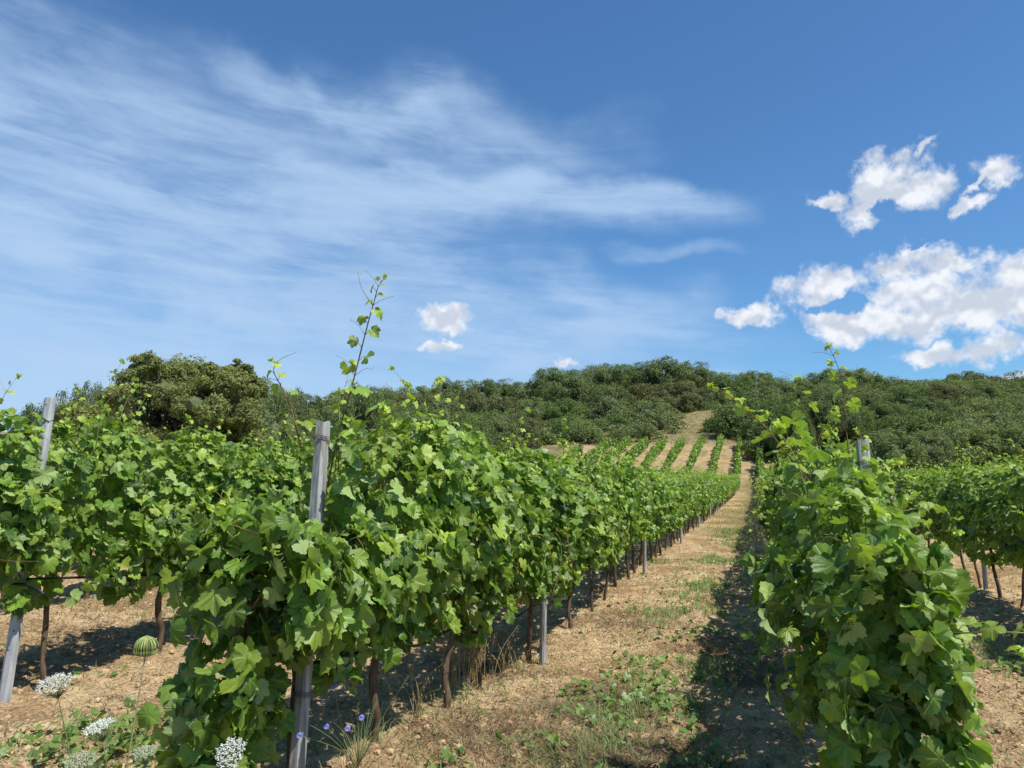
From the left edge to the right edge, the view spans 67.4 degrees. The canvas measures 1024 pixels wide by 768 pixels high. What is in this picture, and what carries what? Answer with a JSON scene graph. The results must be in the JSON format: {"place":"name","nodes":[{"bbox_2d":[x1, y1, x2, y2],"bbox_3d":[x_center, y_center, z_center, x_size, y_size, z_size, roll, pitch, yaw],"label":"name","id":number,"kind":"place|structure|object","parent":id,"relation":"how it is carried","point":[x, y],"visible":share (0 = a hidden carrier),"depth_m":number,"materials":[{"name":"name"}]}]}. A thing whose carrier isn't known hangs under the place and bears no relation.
{"place":"outdoors","nodes":[
{"label":"outdoors","id":0,"kind":"place"},
{"bbox_2d":[0,408,1023,767],"bbox_3d":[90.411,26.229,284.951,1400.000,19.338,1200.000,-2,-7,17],"label":"ground","id":1,"kind":"structure","parent":0,"point":[746,490],"depth_m":5.96,"materials":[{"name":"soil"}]},
{"bbox_2d":[0,397,55,702],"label":"vineyard post","id":2,"kind":"object","parent":1,"relation":"on","point":[10,657],"visible":0.45,"depth_m":4.70,"materials":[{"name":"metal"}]},
{"bbox_2d":[0,425,62,577],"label":"grapevine","id":3,"kind":"object","parent":1,"relation":"on","point":[15,477],"visible":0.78,"depth_m":4.66,"materials":[{"name":"green plant"}]},
{"bbox_2d":[7,401,55,453],"bbox_3d":[-34.494,4.855,55.875,4.298,7.633,4.396,-5,-8,35],"label":"holm oak","id":4,"kind":"object","parent":1,"relation":"on","point":[28,411],"visible":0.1,"depth_m":55.25,"materials":[{"name":"green plant"}]},
{"bbox_2d":[0,358,154,688],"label":"grapevine","id":5,"kind":"object","parent":1,"relation":"on","point":[74,543],"visible":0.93,"depth_m":5.10,"materials":[{"name":"green plant"}]},
{"bbox_2d":[34,672,121,767],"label":"wild carrot","id":6,"kind":"object","parent":1,"relation":"on","point":[58,694],"visible":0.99,"depth_m":2.78,"materials":[{"name":"white plant"}]},
{"bbox_2d":[51,426,135,598],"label":"grapevine","id":7,"kind":"object","parent":1,"relation":"on","point":[70,517],"visible":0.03,"depth_m":8.28,"materials":[{"name":"green plant"}]},
{"bbox_2d":[81,716,115,767],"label":"wild carrot","id":8,"kind":"object","parent":1,"relation":"on","point":[97,731],"visible":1,"depth_m":2.66,"materials":[{"name":"white plant"}]},
{"bbox_2d":[126,635,158,767],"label":"wild carrot seed head","id":9,"kind":"object","parent":1,"relation":"on","point":[144,645],"visible":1,"depth_m":2.78},
{"bbox_2d":[70,391,244,651],"bbox_3d":[-2.711,1.097,6.261,1.036,2.112,1.554,-5,-8,17],"label":"grapevine","id":10,"kind":"object","parent":1,"relation":"on","point":[160,545],"visible":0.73,"depth_m":5.96,"materials":[{"name":"green plant"}]},
{"bbox_2d":[53,349,270,457],"bbox_3d":[-18.694,2.421,40.176,11.648,8.617,11.348,2,-7,-14],"label":"oak tree","id":11,"kind":"object","parent":1,"relation":"on","point":[210,393],"visible":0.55,"depth_m":38.09,"materials":[{"name":"green plant"}]},
{"bbox_2d":[136,511,303,767],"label":"grapevine","id":12,"kind":"object","parent":1,"relation":"on","point":[249,689],"visible":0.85,"depth_m":2.96,"materials":[{"name":"green plant"}]},
{"bbox_2d":[214,737,246,767],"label":"wild carrot","id":13,"kind":"object","parent":1,"relation":"on","point":[236,756],"visible":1,"depth_m":2.39,"materials":[{"name":"white plant"}]},
{"bbox_2d":[164,418,302,556],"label":"grapevine","id":14,"kind":"object","parent":1,"relation":"on","point":[244,483],"visible":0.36,"depth_m":6.86,"materials":[{"name":"green plant"}]},
{"bbox_2d":[255,390,298,440],"bbox_3d":[-19.717,4.860,61.636,4.906,9.339,5.488,-4,-8,33],"label":"scrub tree","id":15,"kind":"object","parent":1,"relation":"on","point":[273,407],"visible":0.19,"depth_m":61.68,"materials":[{"name":"green plant"}]},
{"bbox_2d":[258,412,312,453],"bbox_3d":[-15.162,4.802,49.639,5.371,6.022,6.022,2,-7,-20],"label":"scrub tree","id":16,"kind":"object","parent":1,"relation":"on","point":[284,426],"visible":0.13,"depth_m":49.64,"materials":[{"name":"green plant"}]},
{"bbox_2d":[236,413,339,517],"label":"grapevine","id":17,"kind":"object","parent":1,"relation":"on","point":[294,473],"visible":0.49,"depth_m":7.47,"materials":[{"name":"green plant"}]},
{"bbox_2d":[179,484,400,767],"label":"grapevine","id":18,"kind":"object","parent":1,"relation":"on","point":[320,622],"visible":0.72,"depth_m":3.06,"materials":[{"name":"green plant"}]},
{"bbox_2d":[275,386,315,442],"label":"scrub tree","id":19,"kind":"object","parent":1,"relation":"on","point":[299,411],"visible":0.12,"depth_m":65.99,"materials":[{"name":"green plant"}]},
{"bbox_2d":[289,420,330,767],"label":"vineyard post","id":20,"kind":"object","parent":1,"relation":"on","point":[302,692],"visible":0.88,"depth_m":3.36,"materials":[{"name":"grey wood"}]},
{"bbox_2d":[297,668,407,767],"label":"chicory plant","id":21,"kind":"object","parent":1,"relation":"on","point":[358,754],"visible":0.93,"depth_m":3.64,"materials":[{"name":"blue plant"}]},
{"bbox_2d":[334,382,386,455],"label":"holm oak","id":22,"kind":"object","parent":1,"relation":"on","point":[353,409],"visible":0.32,"depth_m":77.27,"materials":[{"name":"green plant"}]},
{"bbox_2d":[266,269,476,741],"bbox_3d":[-0.660,0.724,4.154,0.921,2.453,1.680,-3,-7,19],"label":"grapevine","id":23,"kind":"object","parent":1,"relation":"on","point":[396,504],"visible":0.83,"depth_m":3.86,"materials":[{"name":"green plant"}]},
{"bbox_2d":[354,654,444,723],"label":"wild oat clump","id":24,"kind":"object","parent":1,"relation":"on","point":[418,703],"visible":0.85,"depth_m":4.34,"materials":[{"name":"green plant"}]},
{"bbox_2d":[370,366,537,708],"bbox_3d":[-0.499,1.000,4.967,1.123,2.214,1.469,-8,-10,48],"label":"grapevine","id":25,"kind":"object","parent":1,"relation":"on","point":[475,460],"visible":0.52,"depth_m":4.93,"materials":[{"name":"green plant"}]},
{"bbox_2d":[431,378,493,412],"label":"scrub tree","id":26,"kind":"object","parent":1,"relation":"on","point":[459,391],"visible":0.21,"depth_m":156.58,"materials":[{"name":"green plant"}]},
{"bbox_2d":[449,410,494,446],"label":"holm oak","id":27,"kind":"object","parent":1,"relation":"on","point":[472,421],"visible":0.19,"depth_m":90.39,"materials":[{"name":"green plant"}]},
{"bbox_2d":[435,617,519,690],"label":"wild oat clump","id":28,"kind":"object","parent":1,"relation":"on","point":[469,665],"visible":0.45,"depth_m":5.57,"materials":[{"name":"beige plant"}]},
{"bbox_2d":[409,407,552,690],"bbox_3d":[-0.354,1.225,5.533,1.112,2.147,1.662,-3,-6,18],"label":"grapevine","id":29,"kind":"object","parent":1,"relation":"on","point":[518,513],"visible":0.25,"depth_m":5.52,"materials":[{"name":"green plant"}]},
{"bbox_2d":[448,390,518,418],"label":"holm oak","id":30,"kind":"object","parent":1,"relation":"on","point":[478,403],"visible":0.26,"depth_m":147.80,"materials":[{"name":"green plant"}]},
{"bbox_2d":[469,378,514,409],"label":"holm oak","id":31,"kind":"object","parent":1,"relation":"on","point":[489,385],"visible":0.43,"depth_m":156.47,"materials":[{"name":"green plant"}]},
{"bbox_2d":[474,414,523,453],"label":"holm oak","id":32,"kind":"object","parent":1,"relation":"on","point":[500,428],"visible":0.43,"depth_m":94.62,"materials":[{"name":"green plant"}]},
{"bbox_2d":[0,540,1023,767],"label":"broadleaf weeds","id":33,"kind":"object","parent":1,"relation":"on","point":[72,733],"visible":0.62,"depth_m":4.99,"materials":[{"name":"green plant"}]},
{"bbox_2d":[0,583,1023,767],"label":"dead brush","id":34,"kind":"object","parent":1,"relation":"on","point":[758,682],"visible":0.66,"depth_m":5.12,"materials":[{"name":"beige plant"}]},
{"bbox_2d":[0,442,1023,767],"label":"green grass","id":35,"kind":"structure","parent":1,"relation":"on","point":[612,728],"depth_m":5.15,"materials":[{"name":"green plant"}]},
{"bbox_2d":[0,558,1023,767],"bbox_3d":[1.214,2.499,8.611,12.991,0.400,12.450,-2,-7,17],"label":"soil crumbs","id":36,"kind":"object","parent":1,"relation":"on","point":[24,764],"visible":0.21,"depth_m":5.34,"materials":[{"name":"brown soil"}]},
{"bbox_2d":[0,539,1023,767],"bbox_3d":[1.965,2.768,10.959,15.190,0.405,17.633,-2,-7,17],"label":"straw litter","id":37,"kind":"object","parent":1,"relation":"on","point":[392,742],"visible":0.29,"depth_m":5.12,"materials":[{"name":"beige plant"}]},
{"bbox_2d":[502,410,541,451],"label":"holm oak","id":38,"kind":"object","parent":1,"relation":"on","point":[528,425],"visible":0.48,"depth_m":98.80,"materials":[{"name":"green plant"}]},
{"bbox_2d":[504,396,547,417],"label":"holm oak","id":39,"kind":"object","parent":1,"relation":"on","point":[525,404],"visible":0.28,"depth_m":145.87,"materials":[{"name":"green plant"}]},
{"bbox_2d":[539,504,546,664],"bbox_3d":[0.272,1.677,6.609,0.065,1.522,0.116,-2,-7,17],"label":"vineyard post","id":40,"kind":"object","parent":1,"relation":"on","point":[543,633],"visible":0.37,"depth_m":6.52,"materials":[{"name":"grey wood"}]},
{"bbox_2d":[481,420,610,662],"bbox_3d":[0.195,1.377,6.631,1.097,2.133,1.297,-4,-8,28],"label":"grapevine","id":41,"kind":"object","parent":1,"relation":"on","point":[548,485],"visible":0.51,"depth_m":6.57,"materials":[{"name":"green plant"}]},
{"bbox_2d":[490,419,602,614],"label":"grapevine","id":42,"kind":"object","parent":1,"relation":"on","point":[591,516],"visible":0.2,"depth_m":7.57,"materials":[{"name":"green plant"}]},
{"bbox_2d":[523,366,570,397],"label":"scrub tree","id":43,"kind":"object","parent":1,"relation":"on","point":[542,381],"visible":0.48,"depth_m":155.07,"materials":[{"name":"green plant"}]},
{"bbox_2d":[533,369,596,414],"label":"scrub tree","id":44,"kind":"object","parent":1,"relation":"on","point":[576,382],"visible":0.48,"depth_m":150.15,"materials":[{"name":"green plant"}]},
{"bbox_2d":[538,397,597,425],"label":"holm oak","id":45,"kind":"object","parent":1,"relation":"on","point":[574,408],"visible":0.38,"depth_m":139.09,"materials":[{"name":"green plant"}]},
{"bbox_2d":[542,416,614,447],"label":"holm oak","id":46,"kind":"object","parent":1,"relation":"on","point":[592,434],"visible":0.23,"depth_m":116.94,"materials":[{"name":"green plant"}]},
{"bbox_2d":[535,438,623,628],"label":"grapevine","id":47,"kind":"object","parent":1,"relation":"on","point":[592,545],"visible":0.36,"depth_m":8.25,"materials":[{"name":"green plant"}]},
{"bbox_2d":[570,441,627,611],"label":"grapevine","id":48,"kind":"object","parent":1,"relation":"on","point":[598,479],"visible":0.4,"depth_m":9.07,"materials":[{"name":"green plant"}]},
{"bbox_2d":[578,362,623,396],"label":"holm oak","id":49,"kind":"object","parent":1,"relation":"on","point":[598,374],"visible":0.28,"depth_m":159.64,"materials":[{"name":"green plant"}]},
{"bbox_2d":[579,394,640,425],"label":"holm oak","id":50,"kind":"object","parent":1,"relation":"on","point":[607,404],"visible":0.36,"depth_m":137.72,"materials":[{"name":"green plant"}]},
{"bbox_2d":[583,382,636,415],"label":"holm oak","id":51,"kind":"object","parent":1,"relation":"on","point":[611,390],"visible":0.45,"depth_m":147.62,"materials":[{"name":"green plant"}]},
{"bbox_2d":[591,413,637,432],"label":"holm oak","id":52,"kind":"object","parent":1,"relation":"on","point":[617,419],"visible":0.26,"depth_m":125.61,"materials":[{"name":"green plant"}]},
{"bbox_2d":[596,363,644,396],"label":"scrub tree","id":53,"kind":"object","parent":1,"relation":"on","point":[619,374],"visible":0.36,"depth_m":159.49,"materials":[{"name":"green plant"}]},
{"bbox_2d":[582,438,659,586],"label":"grapevine","id":54,"kind":"object","parent":1,"relation":"on","point":[632,473],"visible":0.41,"depth_m":10.73,"materials":[{"name":"green plant"}]},
{"bbox_2d":[595,447,647,600],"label":"grapevine","id":55,"kind":"object","parent":1,"relation":"on","point":[623,504],"visible":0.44,"depth_m":9.94,"materials":[{"name":"green plant"}]},
{"bbox_2d":[595,422,667,445],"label":"scrub tree","id":56,"kind":"object","parent":1,"relation":"on","point":[622,430],"visible":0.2,"depth_m":115.28,"materials":[{"name":"green plant"}]},
{"bbox_2d":[604,459,662,579],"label":"grapevine","id":57,"kind":"object","parent":1,"relation":"on","point":[639,531],"visible":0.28,"depth_m":11.65,"materials":[{"name":"green plant"}]},
{"bbox_2d":[614,382,664,411],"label":"holm oak","id":58,"kind":"object","parent":1,"relation":"on","point":[641,391],"visible":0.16,"depth_m":149.77,"materials":[{"name":"green plant"}]},
{"bbox_2d":[609,453,674,565],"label":"grapevine","id":59,"kind":"object","parent":1,"relation":"on","point":[653,530],"visible":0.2,"depth_m":13.52,"materials":[{"name":"green plant"}]},
{"bbox_2d":[623,397,686,421],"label":"holm oak","id":60,"kind":"object","parent":1,"relation":"on","point":[656,407],"visible":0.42,"depth_m":137.50,"materials":[{"name":"green plant"}]},
{"bbox_2d":[627,410,693,433],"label":"holm oak","id":61,"kind":"object","parent":1,"relation":"on","point":[650,418],"visible":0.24,"depth_m":126.15,"materials":[{"name":"green plant"}]},
{"bbox_2d":[636,457,685,562],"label":"grapevine","id":62,"kind":"object","parent":1,"relation":"on","point":[665,498],"visible":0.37,"depth_m":14.18,"materials":[{"name":"green plant"}]},
{"bbox_2d":[632,355,694,397],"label":"holm oak","id":63,"kind":"object","parent":1,"relation":"on","point":[654,369],"visible":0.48,"depth_m":154.23,"materials":[{"name":"green plant"}]},
{"bbox_2d":[648,379,709,412],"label":"holm oak","id":64,"kind":"object","parent":1,"relation":"on","point":[686,400],"visible":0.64,"depth_m":147.54,"materials":[{"name":"green plant"}]},
{"bbox_2d":[668,359,717,393],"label":"scrub tree","id":65,"kind":"object","parent":1,"relation":"on","point":[700,373],"visible":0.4,"depth_m":153.91,"materials":[{"name":"green plant"}]},
{"bbox_2d":[691,383,738,410],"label":"scrub tree","id":66,"kind":"object","parent":1,"relation":"on","point":[711,396],"visible":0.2,"depth_m":148.64,"materials":[{"name":"green plant"}]},
{"bbox_2d":[696,396,760,439],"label":"holm oak","id":67,"kind":"object","parent":1,"relation":"on","point":[725,421],"visible":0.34,"depth_m":114.11,"materials":[{"name":"green plant"}]},
{"bbox_2d":[703,372,755,403],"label":"scrub tree","id":68,"kind":"object","parent":1,"relation":"on","point":[739,388],"visible":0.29,"depth_m":154.94,"materials":[{"name":"green plant"}]},
{"bbox_2d":[738,392,808,445],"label":"holm oak","id":69,"kind":"object","parent":1,"relation":"on","point":[767,402],"visible":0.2,"depth_m":102.45,"materials":[{"name":"green plant"}]},
{"bbox_2d":[749,375,798,400],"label":"holm oak","id":70,"kind":"object","parent":1,"relation":"on","point":[785,386],"visible":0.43,"depth_m":137.20,"materials":[{"name":"green plant"}]},
{"bbox_2d":[739,404,822,462],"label":"holm oak","id":71,"kind":"object","parent":1,"relation":"on","point":[751,450],"visible":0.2,"depth_m":93.25,"materials":[{"name":"green plant"}]},
{"bbox_2d":[558,433,1023,494],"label":"distant vines","id":72,"kind":"object","parent":1,"relation":"on","point":[642,444],"visible":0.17,"depth_m":91.38,"materials":[{"name":"green plant"}]},
{"bbox_2d":[768,402,816,459],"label":"holm oak","id":73,"kind":"object","parent":1,"relation":"on","point":[790,408],"visible":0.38,"depth_m":83.48,"materials":[{"name":"green plant"}]},
{"bbox_2d":[755,427,831,579],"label":"grapevine","id":74,"kind":"object","parent":1,"relation":"on","point":[779,491],"visible":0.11,"depth_m":7.08,"materials":[{"name":"green plant"}]},
{"bbox_2d":[747,413,846,611],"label":"grapevine","id":75,"kind":"object","parent":1,"relation":"on","point":[782,503],"visible":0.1,"depth_m":6.01,"materials":[{"name":"green plant"}]},
{"bbox_2d":[751,410,892,615],"bbox_3d":[2.123,1.225,5.177,0.866,2.120,1.278,-3,-8,25],"label":"grapevine","id":76,"kind":"object","parent":1,"relation":"on","point":[817,464],"visible":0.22,"depth_m":5.08,"materials":[{"name":"green plant"}]},
{"bbox_2d":[693,342,964,744],"bbox_3d":[1.444,0.888,3.523,1.176,2.344,1.335,-2,-8,19],"label":"grapevine","id":77,"kind":"object","parent":1,"relation":"on","point":[817,505],"visible":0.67,"depth_m":3.30,"materials":[{"name":"green plant"}]},
{"bbox_2d":[802,385,861,448],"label":"holm oak","id":78,"kind":"object","parent":1,"relation":"on","point":[824,409],"visible":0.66,"depth_m":84.96,"materials":[{"name":"green plant"}]},
{"bbox_2d":[809,402,875,444],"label":"scrub tree","id":79,"kind":"object","parent":1,"relation":"on","point":[864,427],"visible":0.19,"depth_m":86.95,"materials":[{"name":"green plant"}]},
{"bbox_2d":[843,367,889,386],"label":"holm oak","id":80,"kind":"object","parent":1,"relation":"on","point":[865,378],"visible":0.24,"depth_m":135.07,"materials":[{"name":"green plant"}]},
{"bbox_2d":[797,404,948,658],"bbox_3d":[1.941,1.133,4.260,0.732,2.023,1.212,-1,-5,21],"label":"grapevine","id":81,"kind":"object","parent":1,"relation":"on","point":[872,463],"visible":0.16,"depth_m":4.01,"materials":[{"name":"green plant"}]},
{"bbox_2d":[861,397,911,424],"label":"holm oak","id":82,"kind":"object","parent":1,"relation":"on","point":[881,410],"visible":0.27,"depth_m":90.81,"materials":[{"name":"green plant"}]},
{"bbox_2d":[852,427,937,471],"bbox_3d":[30.868,6.556,62.182,7.334,6.126,7.195,6,-9,-41],"label":"holm oak","id":83,"kind":"object","parent":1,"relation":"on","point":[885,447],"visible":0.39,"depth_m":60.68,"materials":[{"name":"green plant"}]},
{"bbox_2d":[881,383,929,409],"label":"scrub tree","id":84,"kind":"object","parent":1,"relation":"on","point":[905,398],"visible":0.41,"depth_m":97.14,"materials":[{"name":"green plant"}]},
{"bbox_2d":[806,499,1023,767],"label":"grapevine","id":85,"kind":"object","parent":1,"relation":"on","point":[888,609],"visible":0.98,"depth_m":2.47,"materials":[{"name":"green plant"}]},
{"bbox_2d":[894,461,938,547],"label":"grapevine","id":86,"kind":"object","parent":1,"relation":"on","point":[915,487],"visible":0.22,"depth_m":14.48,"materials":[{"name":"green plant"}]},
{"bbox_2d":[885,407,960,435],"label":"holm oak","id":87,"kind":"object","parent":1,"relation":"on","point":[916,423],"visible":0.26,"depth_m":72.48,"materials":[{"name":"green plant"}]},
{"bbox_2d":[895,429,962,470],"bbox_3d":[33.325,6.158,62.296,5.592,4.961,6.254,6,-9,-43],"label":"scrub tree","id":88,"kind":"object","parent":1,"relation":"on","point":[941,451],"visible":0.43,"depth_m":60.52,"materials":[{"name":"green plant"}]},
{"bbox_2d":[905,394,958,419],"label":"scrub tree","id":89,"kind":"object","parent":1,"relation":"on","point":[931,405],"visible":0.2,"depth_m":91.32,"materials":[{"name":"green plant"}]},
{"bbox_2d":[910,467,961,540],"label":"grapevine","id":90,"kind":"object","parent":1,"relation":"on","point":[930,496],"visible":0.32,"depth_m":12.81,"materials":[{"name":"green plant"}]},
{"bbox_2d":[919,383,968,410],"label":"holm oak","id":91,"kind":"object","parent":1,"relation":"on","point":[947,392],"visible":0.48,"depth_m":96.22,"materials":[{"name":"green plant"}]},
{"bbox_2d":[919,453,988,569],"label":"grapevine","id":92,"kind":"object","parent":1,"relation":"on","point":[941,478],"visible":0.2,"depth_m":11.86,"materials":[{"name":"green plant"}]},
{"bbox_2d":[930,442,993,587],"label":"grapevine","id":93,"kind":"object","parent":1,"relation":"on","point":[964,473],"visible":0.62,"depth_m":11.09,"materials":[{"name":"green plant"}]},
{"bbox_2d":[919,417,1015,467],"bbox_3d":[37.088,6.188,63.370,7.462,6.747,7.571,4,-8,-30],"label":"holm oak","id":94,"kind":"object","parent":1,"relation":"on","point":[963,433],"visible":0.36,"depth_m":61.60,"materials":[{"name":"green plant"}]},
{"bbox_2d":[943,395,1002,417],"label":"scrub tree","id":95,"kind":"object","parent":1,"relation":"on","point":[976,404],"visible":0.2,"depth_m":90.43,"materials":[{"name":"green plant"}]},
{"bbox_2d":[937,453,1022,598],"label":"grapevine","id":96,"kind":"object","parent":1,"relation":"on","point":[974,546],"visible":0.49,"depth_m":10.02,"materials":[{"name":"green plant"}]},
{"bbox_2d":[955,380,1010,411],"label":"scrub tree","id":97,"kind":"object","parent":1,"relation":"on","point":[992,391],"visible":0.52,"depth_m":94.33,"materials":[{"name":"green plant"}]},
{"bbox_2d":[948,398,1023,428],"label":"scrub tree","id":98,"kind":"object","parent":1,"relation":"on","point":[975,416],"visible":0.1,"depth_m":75.68,"materials":[{"name":"green plant"}]},
{"bbox_2d":[969,426,1023,464],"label":"holm oak","id":99,"kind":"object","parent":1,"relation":"on","point":[1018,442],"visible":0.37,"depth_m":61.32,"materials":[{"name":"green plant"}]},
{"bbox_2d":[972,437,1023,567],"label":"grapevine","id":100,"kind":"object","parent":1,"relation":"on","point":[1011,543],"visible":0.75,"depth_m":8.90,"materials":[{"name":"green plant"}]},
{"bbox_2d":[975,447,1023,607],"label":"grapevine","id":101,"kind":"object","parent":1,"relation":"on","point":[995,559],"visible":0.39,"depth_m":9.50,"materials":[{"name":"green plant"}]},
{"bbox_2d":[1002,464,1023,540],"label":"grapevine","id":102,"kind":"object","parent":1,"relation":"on","point":[1019,503],"visible":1,"depth_m":8.03,"materials":[{"name":"green plant"}]},
{"bbox_2d":[0,0,1023,431],"label":"sky","id":103,"kind":"structure","parent":0,"point":[732,186],"materials":[{"name":"blue"}]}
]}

